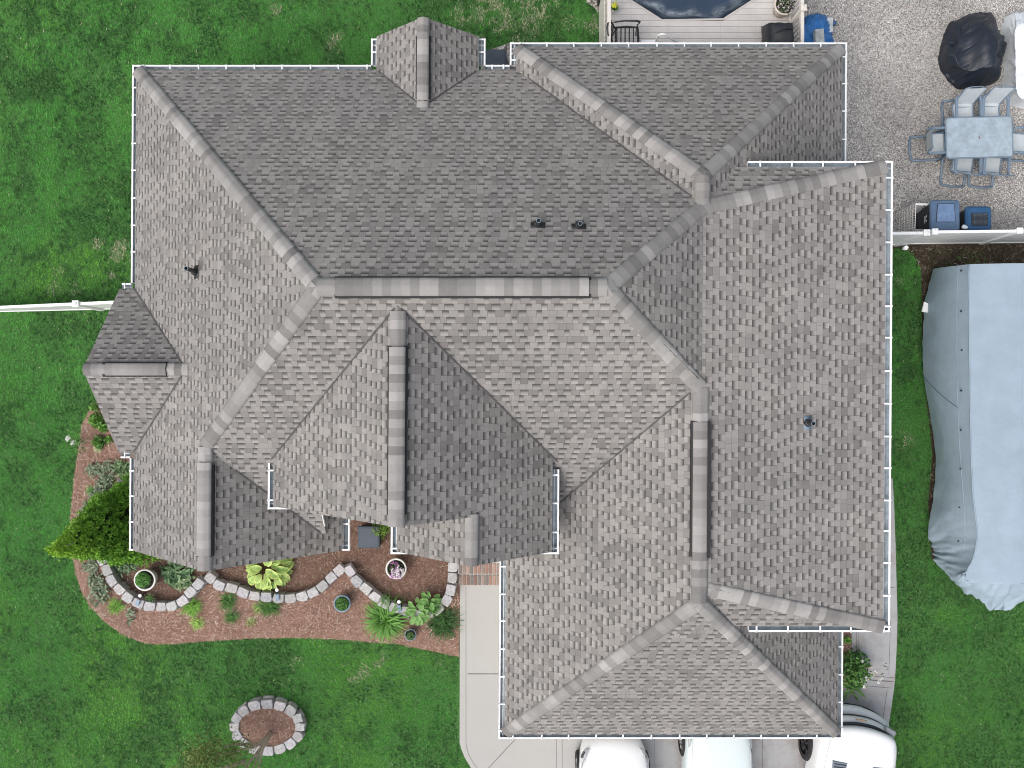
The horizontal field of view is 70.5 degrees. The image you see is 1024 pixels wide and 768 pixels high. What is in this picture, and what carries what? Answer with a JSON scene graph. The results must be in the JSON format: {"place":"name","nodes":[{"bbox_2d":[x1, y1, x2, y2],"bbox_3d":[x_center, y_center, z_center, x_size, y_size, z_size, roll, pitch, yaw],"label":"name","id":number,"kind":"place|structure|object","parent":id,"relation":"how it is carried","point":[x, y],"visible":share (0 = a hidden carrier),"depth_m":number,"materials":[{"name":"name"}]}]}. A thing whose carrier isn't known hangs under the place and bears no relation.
{"place":"outdoors","nodes":[
{"label":"outdoors","id":0,"kind":"place"},
{"bbox_2d":[0,0,1023,767],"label":"lawn","id":1,"kind":"structure","parent":0,"point":[922,474],"depth_m":20.00,"materials":[{"name":"green plant"}]},
{"bbox_2d":[0,300,113,311],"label":"fence","id":2,"kind":"object","parent":1,"relation":"on","point":[96,305],"visible":0.76,"depth_m":19.16,"materials":[{"name":"white plastic"}]},
{"bbox_2d":[70,402,459,656],"bbox_3d":[-6.821,3.818,19.978,10.757,0.001,7.422,0,90,0],"label":"mulch bed","id":3,"kind":"object","parent":1,"relation":"on","point":[242,629],"visible":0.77,"depth_m":19.98,"materials":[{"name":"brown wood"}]},
{"bbox_2d":[65,426,90,457],"bbox_3d":[-11.825,1.584,19.693,0.518,0.617,0.873,0,90,0],"label":"rose bush","id":4,"kind":"object","parent":3,"relation":"on","point":[76,442],"visible":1,"depth_m":19.67,"materials":[{"name":"white plant"}]},
{"bbox_2d":[78,501,86,511],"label":"soft leaf plant","id":5,"kind":"object","parent":3,"relation":"on","point":[84,503],"visible":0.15,"depth_m":19.87,"materials":[{"name":"green plant"}]},
{"bbox_2d":[85,484,93,496],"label":"ornamental grass","id":6,"kind":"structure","parent":3,"relation":"on","point":[89,489],"depth_m":19.92,"materials":[{"name":"green plant"}]},
{"bbox_2d":[81,558,98,574],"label":"soft leaf plant","id":7,"kind":"object","parent":3,"relation":"on","point":[92,568],"visible":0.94,"depth_m":19.85,"materials":[{"name":"green plant"}]},
{"bbox_2d":[84,462,97,479],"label":"soft leaf plant","id":8,"kind":"object","parent":3,"relation":"on","point":[89,467],"visible":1,"depth_m":19.86,"materials":[{"name":"green plant"}]},
{"bbox_2d":[88,402,99,411],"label":"leafy plant","id":9,"kind":"object","parent":3,"relation":"on","point":[93,406],"visible":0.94,"depth_m":19.80,"materials":[{"name":"green plant"}]},
{"bbox_2d":[88,410,103,428],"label":"leafy plant","id":10,"kind":"object","parent":3,"relation":"on","point":[93,418],"visible":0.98,"depth_m":19.83,"materials":[{"name":"green plant"}]},
{"bbox_2d":[86,572,106,592],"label":"soft leaf plant","id":11,"kind":"object","parent":3,"relation":"on","point":[92,581],"visible":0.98,"depth_m":19.86,"materials":[{"name":"green plant"}]},
{"bbox_2d":[87,583,110,607],"bbox_3d":[-11.331,5.790,19.875,0.637,0.229,0.681,0,90,0],"label":"soft leaf plant","id":12,"kind":"object","parent":3,"relation":"on","point":[103,591],"visible":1,"depth_m":19.85,"materials":[{"name":"green plant"}]},
{"bbox_2d":[91,435,106,449],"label":"leafy plant","id":13,"kind":"object","parent":3,"relation":"on","point":[97,443],"visible":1,"depth_m":19.83,"materials":[{"name":"green plant"}]},
{"bbox_2d":[89,478,114,495],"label":"soft leaf plant","id":14,"kind":"object","parent":3,"relation":"on","point":[102,484],"visible":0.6,"depth_m":19.85,"materials":[{"name":"green plant"}]},
{"bbox_2d":[44,472,159,567],"bbox_3d":[-10.161,3.660,17.944,2.581,4.112,2.640,0,90,0],"label":"conifer","id":15,"kind":"object","parent":3,"relation":"on","point":[97,528],"visible":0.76,"depth_m":17.75,"materials":[{"name":"green plant"}]},
{"bbox_2d":[89,460,116,482],"bbox_3d":[-11.187,2.419,19.898,0.763,0.248,0.660,0,90,0],"label":"soft leaf plant","id":16,"kind":"object","parent":3,"relation":"on","point":[108,467],"visible":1,"depth_m":19.87,"materials":[{"name":"green plant"}]},
{"bbox_2d":[98,421,108,432],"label":"leafy plant","id":17,"kind":"object","parent":3,"relation":"on","point":[103,426],"visible":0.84,"depth_m":19.82,"materials":[{"name":"green plant"}]},
{"bbox_2d":[103,435,112,444],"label":"leafy plant","id":18,"kind":"object","parent":3,"relation":"on","point":[109,438],"visible":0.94,"depth_m":19.83,"materials":[{"name":"green plant"}]},
{"bbox_2d":[104,596,126,615],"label":"ornamental grass","id":19,"kind":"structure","parent":3,"relation":"on","point":[115,608],"depth_m":19.90,"materials":[{"name":"green plant"}]},
{"bbox_2d":[111,459,129,479],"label":"soft leaf plant","id":20,"kind":"object","parent":3,"relation":"on","point":[125,468],"visible":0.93,"depth_m":19.85,"materials":[{"name":"green plant"}]},
{"bbox_2d":[112,562,137,577],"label":"soft leaf plant","id":21,"kind":"object","parent":3,"relation":"on","point":[120,569],"visible":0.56,"depth_m":19.86,"materials":[{"name":"green plant"}]},
{"bbox_2d":[125,607,134,625],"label":"soft leaf plant","id":22,"kind":"object","parent":3,"relation":"on","point":[131,613],"visible":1,"depth_m":19.87,"materials":[{"name":"green plant"}]},
{"bbox_2d":[134,569,158,590],"bbox_3d":[-9.933,5.302,19.702,0.590,0.557,0.590,0,90,0],"label":"planter","id":23,"kind":"object","parent":3,"relation":"on","point":[145,579],"visible":1,"depth_m":19.58,"materials":[{"name":"ceramic"}]},
{"bbox_2d":[145,593,154,601],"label":"ornamental grass","id":24,"kind":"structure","parent":3,"relation":"on","point":[150,599],"depth_m":19.74,"materials":[{"name":"green plant"}]},
{"bbox_2d":[97,560,207,610],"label":"garden wall","id":25,"kind":"structure","parent":3,"relation":"on","point":[193,590],"depth_m":19.70,"materials":[{"name":"stone"}]},
{"bbox_2d":[135,592,145,605],"bbox_3d":[-10.130,5.856,19.779,0.104,0.322,0.355,20,90,0],"label":"solar light","id":26,"kind":"object","parent":25,"relation":"on","point":[138,601],"visible":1,"depth_m":19.65,"materials":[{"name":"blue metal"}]},
{"bbox_2d":[159,561,196,589],"bbox_3d":[-9.168,5.204,19.889,1.057,0.323,0.893,0,90,0],"label":"soft leaf plant","id":27,"kind":"object","parent":3,"relation":"on","point":[169,577],"visible":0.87,"depth_m":19.84,"materials":[{"name":"green plant"}]},
{"bbox_2d":[175,578,192,593],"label":"soft leaf plant","id":28,"kind":"object","parent":3,"relation":"on","point":[179,582],"visible":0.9,"depth_m":19.84,"materials":[{"name":"green plant"}]},
{"bbox_2d":[179,596,205,619],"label":"ornamental grass","id":29,"kind":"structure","parent":3,"relation":"on","point":[191,609],"depth_m":19.87,"materials":[{"name":"green plant"}]},
{"bbox_2d":[188,617,207,631],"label":"ornamental grass","id":30,"kind":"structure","parent":3,"relation":"on","point":[196,623],"depth_m":19.92,"materials":[{"name":"green plant"}]},
{"bbox_2d":[216,591,238,613],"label":"ornamental grass","id":31,"kind":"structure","parent":3,"relation":"on","point":[227,601],"depth_m":19.89,"materials":[{"name":"green plant"}]},
{"bbox_2d":[222,607,240,623],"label":"ornamental grass","id":32,"kind":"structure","parent":3,"relation":"on","point":[230,618],"depth_m":19.92,"materials":[{"name":"green plant"}]},
{"bbox_2d":[246,616,256,627],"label":"ornamental grass","id":33,"kind":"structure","parent":3,"relation":"on","point":[249,621],"depth_m":19.93,"materials":[{"name":"green plant"}]},
{"bbox_2d":[251,602,262,613],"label":"ornamental grass","id":34,"kind":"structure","parent":3,"relation":"on","point":[256,609],"depth_m":19.92,"materials":[{"name":"green plant"}]},
{"bbox_2d":[252,601,283,620],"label":"ornamental grass","id":35,"kind":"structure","parent":3,"relation":"on","point":[267,608],"depth_m":19.88,"materials":[{"name":"green plant"}]},
{"bbox_2d":[246,558,293,590],"bbox_3d":[-6.630,5.014,19.687,1.306,0.674,1.462,0,90,0],"label":"hosta","id":36,"kind":"object","parent":3,"relation":"on","point":[280,577],"visible":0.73,"depth_m":19.55,"materials":[{"name":"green plant"}]},
{"bbox_2d":[204,563,344,602],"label":"garden wall","id":37,"kind":"structure","parent":3,"relation":"on","point":[324,584],"depth_m":19.70,"materials":[{"name":"stone"}]},
{"bbox_2d":[275,586,280,600],"bbox_3d":[-6.376,5.705,19.779,0.104,0.322,0.346,0,90,0],"label":"solar light","id":38,"kind":"object","parent":37,"relation":"on","point":[277,594],"visible":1,"depth_m":19.65,"materials":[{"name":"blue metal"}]},
{"bbox_2d":[333,594,350,611],"bbox_3d":[-4.610,5.958,19.744,0.470,0.472,0.470,0,90,0],"label":"planter","id":39,"kind":"object","parent":3,"relation":"on","point":[341,603],"visible":1,"depth_m":19.63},
{"bbox_2d":[358,525,380,547],"bbox_3d":[-3.886,4.157,19.815,0.600,0.371,0.600,0,90,0],"label":"utility box","id":40,"kind":"object","parent":3,"relation":"on","point":[367,538],"visible":0.96,"depth_m":19.63,"materials":[{"name":"grey plastic"}]},
{"bbox_2d":[371,523,390,539],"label":"evergreen shrub","id":41,"kind":"object","parent":3,"relation":"on","point":[385,532],"visible":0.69,"depth_m":19.69,"materials":[{"name":"green plant"}]},
{"bbox_2d":[360,591,409,645],"bbox_3d":[-3.432,6.417,19.746,1.509,0.465,1.633,0,90,0],"label":"daylily","id":42,"kind":"object","parent":3,"relation":"on","point":[385,622],"visible":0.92,"depth_m":19.75,"materials":[{"name":"green plant"}]},
{"bbox_2d":[386,558,406,579],"bbox_3d":[-3.140,5.012,19.726,0.570,0.509,0.591,0,90,0],"label":"planter","id":43,"kind":"object","parent":3,"relation":"on","point":[396,568],"visible":1,"depth_m":19.59,"materials":[{"name":"ceramic"}]},
{"bbox_2d":[344,562,458,617],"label":"garden wall","id":44,"kind":"structure","parent":3,"relation":"on","point":[357,580],"depth_m":19.70,"materials":[{"name":"stone"}]},
{"bbox_2d":[377,593,389,606],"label":"ornamental grass","id":45,"kind":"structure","parent":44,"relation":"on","point":[386,598],"depth_m":19.68,"materials":[{"name":"green plant"}]},
{"bbox_2d":[397,598,400,611],"bbox_3d":[-3.053,6.013,19.779,0.105,0.322,0.319,-7,90,0],"label":"solar light","id":46,"kind":"object","parent":44,"relation":"on","point":[399,602],"visible":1,"depth_m":19.65,"materials":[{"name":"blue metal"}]},
{"bbox_2d":[404,591,441,625],"bbox_3d":[-2.400,6.083,19.642,1.125,0.283,0.756,-33,90,0],"label":"stonecrop","id":47,"kind":"object","parent":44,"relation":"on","point":[422,604],"visible":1,"depth_m":19.60,"materials":[{"name":"green plant"}]},
{"bbox_2d":[426,599,442,615],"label":"ornamental grass","id":48,"kind":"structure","parent":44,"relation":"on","point":[435,610],"depth_m":19.61,"materials":[{"name":"green plant"}]},
{"bbox_2d":[405,628,415,640],"bbox_3d":[-2.769,6.850,19.829,0.320,0.302,0.320,0,90,0],"label":"planter","id":49,"kind":"object","parent":3,"relation":"on","point":[410,634],"visible":0.99,"depth_m":19.76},
{"bbox_2d":[424,604,463,644],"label":"lily grass","id":50,"kind":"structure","parent":3,"relation":"on","point":[442,624],"depth_m":19.85,"materials":[{"name":"green plant"}]},
{"bbox_2d":[229,695,306,755],"bbox_3d":[-6.702,9.385,19.886,2.099,0.228,1.589,0,90,0],"label":"ring","id":51,"kind":"object","parent":1,"relation":"on","point":[290,707],"visible":0.93,"depth_m":19.78,"materials":[{"name":"stone"}]},
{"bbox_2d":[240,708,294,745],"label":"ring mulch","id":52,"kind":"object","parent":51,"relation":"in","point":[248,726],"visible":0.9,"depth_m":19.84,"materials":[{"name":"brown wood"}]},
{"bbox_2d":[163,725,272,767],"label":"tree","id":53,"kind":"object","parent":52,"relation":"on","point":[264,740],"visible":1,"depth_m":18.58,"materials":[{"name":"green plant"}]},
{"bbox_2d":[239,707,294,748],"bbox_3d":[-6.726,9.423,19.818,1.723,0.042,1.243,0,90,0],"label":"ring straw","id":54,"kind":"object","parent":52,"relation":"on","point":[241,728],"visible":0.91,"depth_m":19.82,"materials":[{"name":"brown plant"}]},
{"bbox_2d":[82,17,892,738],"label":"house","id":55,"kind":"structure","parent":1,"relation":"on","point":[586,347],"depth_m":14.90,"materials":[{"name":"grey"}]},
{"bbox_2d":[481,41,515,68],"bbox_3d":[-0.321,-8.964,19.984,1.071,0.001,1.000,0,90,0],"label":"rock patch","id":56,"kind":"object","parent":1,"relation":"on","point":[506,46],"visible":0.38,"depth_m":19.98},
{"bbox_2d":[486,49,506,64],"bbox_3d":[-0.436,-8.729,19.739,0.580,0.521,0.580,0,90,0],"label":"utility box","id":57,"kind":"object","parent":56,"relation":"on","point":[496,56],"visible":0.47,"depth_m":19.48,"materials":[{"name":"grey plastic"}]},
{"bbox_2d":[586,0,598,13],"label":"rock patch by deck","id":58,"kind":"object","parent":1,"relation":"on","point":[594,4],"visible":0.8,"depth_m":19.98,"materials":[{"name":"beige stone"}]},
{"bbox_2d":[597,0,806,41],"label":"pool deck","id":59,"kind":"structure","parent":1,"relation":"on","point":[746,22],"depth_m":18.78,"materials":[{"name":"beige wood"}]},
{"bbox_2d":[611,0,617,12],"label":"flower pot","id":60,"kind":"object","parent":59,"relation":"on","point":[614,7],"visible":1,"depth_m":18.59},
{"bbox_2d":[606,20,640,41],"bbox_3d":[2.776,-8.753,18.287,0.921,0.992,0.712,0,90,0],"label":"patio chair","id":61,"kind":"object","parent":59,"relation":"on","point":[625,27],"visible":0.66,"depth_m":18.32,"materials":[{"name":"black metal"}]},
{"bbox_2d":[641,33,676,41],"bbox_3d":[3.874,-8.672,18.535,1.071,1.400,0.912,0,90,0],"label":"pool ladder","id":62,"kind":"object","parent":59,"relation":"attached to","point":[668,36],"visible":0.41,"depth_m":18.20,"materials":[{"name":"white paint"}]},
{"bbox_2d":[633,0,750,18],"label":"pool cover","id":63,"kind":"object","parent":59,"relation":"on","point":[680,9],"visible":0.98,"depth_m":19.23,"materials":[{"name":"plastic"}]},
{"bbox_2d":[761,22,794,41],"bbox_3d":[6.755,-8.735,18.179,0.949,1.162,1.120,0,90,0],"label":"covered grill","id":64,"kind":"object","parent":59,"relation":"on","point":[777,32],"visible":0.67,"depth_m":17.66,"materials":[{"name":"black fabric"}]},
{"bbox_2d":[773,0,798,17],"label":"flower pot","id":65,"kind":"object","parent":59,"relation":"on","point":[782,8],"visible":0.97,"depth_m":18.39,"materials":[{"name":"beige ceramic"}]},
{"bbox_2d":[893,229,929,245],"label":"gate","id":66,"kind":"structure","parent":1,"relation":"on","point":[900,238],"depth_m":18.79,"materials":[{"name":"white plastic"}]},
{"bbox_2d":[893,243,1023,566],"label":"bare soil strip","id":67,"kind":"object","parent":1,"relation":"on","point":[965,247],"visible":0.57,"depth_m":19.99,"materials":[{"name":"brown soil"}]},
{"bbox_2d":[900,227,1023,245],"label":"fence","id":68,"kind":"object","parent":1,"relation":"on","point":[979,237],"visible":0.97,"depth_m":19.11,"materials":[{"name":"white plastic"}]},
{"bbox_2d":[921,263,1023,610],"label":"covered trailer","id":69,"kind":"object","parent":1,"relation":"on","point":[973,347],"visible":1,"depth_m":17.97,"materials":[{"name":"grey fabric"}]},
{"bbox_2d":[460,478,896,767],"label":"driveway","id":70,"kind":"structure","parent":0,"point":[479,669],"depth_m":19.95,"materials":[{"name":"concrete"}]},
{"bbox_2d":[458,562,498,584],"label":"brick steps","id":71,"kind":"structure","parent":70,"relation":"on","point":[486,574],"depth_m":19.83,"materials":[{"name":"brick"}]},
{"bbox_2d":[575,739,649,767],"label":"parked car","id":72,"kind":"object","parent":70,"relation":"on","point":[611,753],"visible":0.81,"depth_m":19.05,"materials":[{"name":"white paint"}]},
{"bbox_2d":[678,739,751,767],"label":"parked car","id":73,"kind":"object","parent":70,"relation":"on","point":[715,753],"visible":0.46,"depth_m":18.98,"materials":[{"name":"white metal"}]},
{"bbox_2d":[798,703,896,767],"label":"parked car","id":74,"kind":"object","parent":70,"relation":"on","point":[867,740],"visible":0.76,"depth_m":18.68,"materials":[{"name":"white paint"}]},
{"bbox_2d":[843,632,852,688],"bbox_3d":[9.254,7.464,19.938,0.293,0.001,1.857,0,90,0],"label":"side bed","id":75,"kind":"object","parent":70,"relation":"on","point":[846,635],"visible":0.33,"depth_m":19.94,"materials":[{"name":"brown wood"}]},
{"bbox_2d":[843,636,851,644],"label":"leafy plant","id":76,"kind":"object","parent":75,"relation":"on","point":[846,639],"visible":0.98,"depth_m":19.78,"materials":[{"name":"green plant"}]},
{"bbox_2d":[843,647,886,690],"bbox_3d":[9.373,7.773,19.563,1.035,0.903,1.143,25,90,0],"label":"flowering shrub","id":77,"kind":"object","parent":75,"relation":"on","point":[857,667],"visible":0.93,"depth_m":19.54,"materials":[{"name":"green plant"}]},
{"bbox_2d":[843,679,866,700],"bbox_3d":[9.334,8.326,19.807,0.845,0.283,0.862,-10,90,0],"label":"iris","id":78,"kind":"object","parent":70,"relation":"on","point":[851,690],"visible":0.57,"depth_m":19.84,"materials":[{"name":"green plant"}]},
{"bbox_2d":[804,0,1023,231],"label":"gravel yard","id":79,"kind":"structure","parent":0,"point":[900,88],"depth_m":19.99,"materials":[{"name":"grey gravel"}]},
{"bbox_2d":[804,13,833,41],"bbox_3d":[8.304,-9.548,19.745,1.151,0.470,1.317,0,90,0],"label":"tarp heap","id":80,"kind":"object","parent":79,"relation":"on","point":[812,22],"visible":0.44,"depth_m":19.56,"materials":[{"name":"blue plastic"}]},
{"bbox_2d":[813,28,824,41],"bbox_3d":[8.216,-9.268,19.380,0.240,0.140,0.420,-6,93,0],"label":"block","id":81,"kind":"object","parent":80,"relation":"on","point":[818,35],"depth_m":19.31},
{"bbox_2d":[827,17,832,32],"bbox_3d":[8.668,-9.805,19.780,0.200,0.050,0.400,-1,90,-6],"label":"board","id":82,"kind":"object","parent":80,"relation":"on","point":[830,19],"visible":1,"depth_m":19.76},
{"bbox_2d":[899,203,928,231],"bbox_3d":[10.906,-4.442,19.589,0.441,0.799,0.712,2,90,0],"label":"wire basket","id":83,"kind":"object","parent":79,"relation":"on","point":[907,219],"visible":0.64,"depth_m":19.61,"materials":[{"name":"white metal"}]},
{"bbox_2d":[908,126,945,161],"bbox_3d":[11.358,-6.499,19.473,0.874,1.057,0.726,-3,90,0],"label":"sling chair","id":84,"kind":"object","parent":79,"relation":"on","point":[935,142],"visible":0.97,"depth_m":19.58,"materials":[{"name":"fabric"}]},
{"bbox_2d":[914,200,959,231],"bbox_3d":[11.326,-4.368,19.446,0.760,1.108,0.879,0,90,0],"label":"rubbish bin","id":85,"kind":"object","parent":79,"relation":"on","point":[942,214],"visible":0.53,"depth_m":18.91,"materials":[{"name":"blue plastic"}]},
{"bbox_2d":[939,154,985,187],"bbox_3d":[12.172,-5.841,19.473,0.726,1.057,0.874,6,90,0],"label":"sling chair","id":86,"kind":"object","parent":79,"relation":"on","point":[964,166],"visible":0.86,"depth_m":19.60,"materials":[{"name":"fabric"}]},
{"bbox_2d":[941,86,986,126],"bbox_3d":[12.193,-7.424,19.473,0.726,1.057,0.874,-2,90,0],"label":"sling chair","id":87,"kind":"object","parent":79,"relation":"on","point":[964,101],"visible":0.72,"depth_m":19.44,"materials":[{"name":"fabric"}]},
{"bbox_2d":[938,12,1006,89],"bbox_3d":[12.581,-9.179,19.434,1.780,1.091,2.111,0,90,0],"label":"covered furniture","id":88,"kind":"object","parent":79,"relation":"on","point":[972,49],"visible":1,"depth_m":19.32,"materials":[{"name":"black fabric"}]},
{"bbox_2d":[935,116,1013,161],"bbox_3d":[12.443,-6.569,19.634,1.804,0.736,1.113,-2,90,0],"label":"patio table","id":89,"kind":"object","parent":79,"relation":"on","point":[979,137],"visible":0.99,"depth_m":19.28,"materials":[{"name":"grey glass"}]},
{"bbox_2d":[959,206,990,229],"bbox_3d":[12.307,-4.348,19.525,0.680,0.950,0.680,0,90,0],"label":"rubbish bin","id":90,"kind":"object","parent":79,"relation":"on","point":[975,217],"visible":0.81,"depth_m":19.06,"materials":[{"name":"blue plastic"}]},
{"bbox_2d":[967,157,1014,188],"bbox_3d":[12.931,-5.813,19.473,0.726,1.057,0.874,3,90,0],"label":"sling chair","id":91,"kind":"object","parent":79,"relation":"on","point":[991,167],"visible":0.84,"depth_m":19.59,"materials":[{"name":"fabric"}]},
{"bbox_2d":[976,86,1014,115],"bbox_3d":[12.911,-7.438,19.473,0.726,1.057,0.874,1,90,0],"label":"sling chair","id":92,"kind":"object","parent":79,"relation":"on","point":[994,98],"visible":0.72,"depth_m":19.34,"materials":[{"name":"fabric"}]},
{"bbox_2d":[1001,12,1023,108],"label":"covered furniture","id":93,"kind":"object","parent":79,"relation":"on","point":[1012,29],"visible":0.99,"depth_m":19.47,"materials":[{"name":"grey fabric"}]},
{"bbox_2d":[1002,126,1023,161],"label":"sling chair","id":94,"kind":"object","parent":79,"relation":"on","point":[1018,143],"visible":0.6,"depth_m":19.59,"materials":[{"name":"fabric"}]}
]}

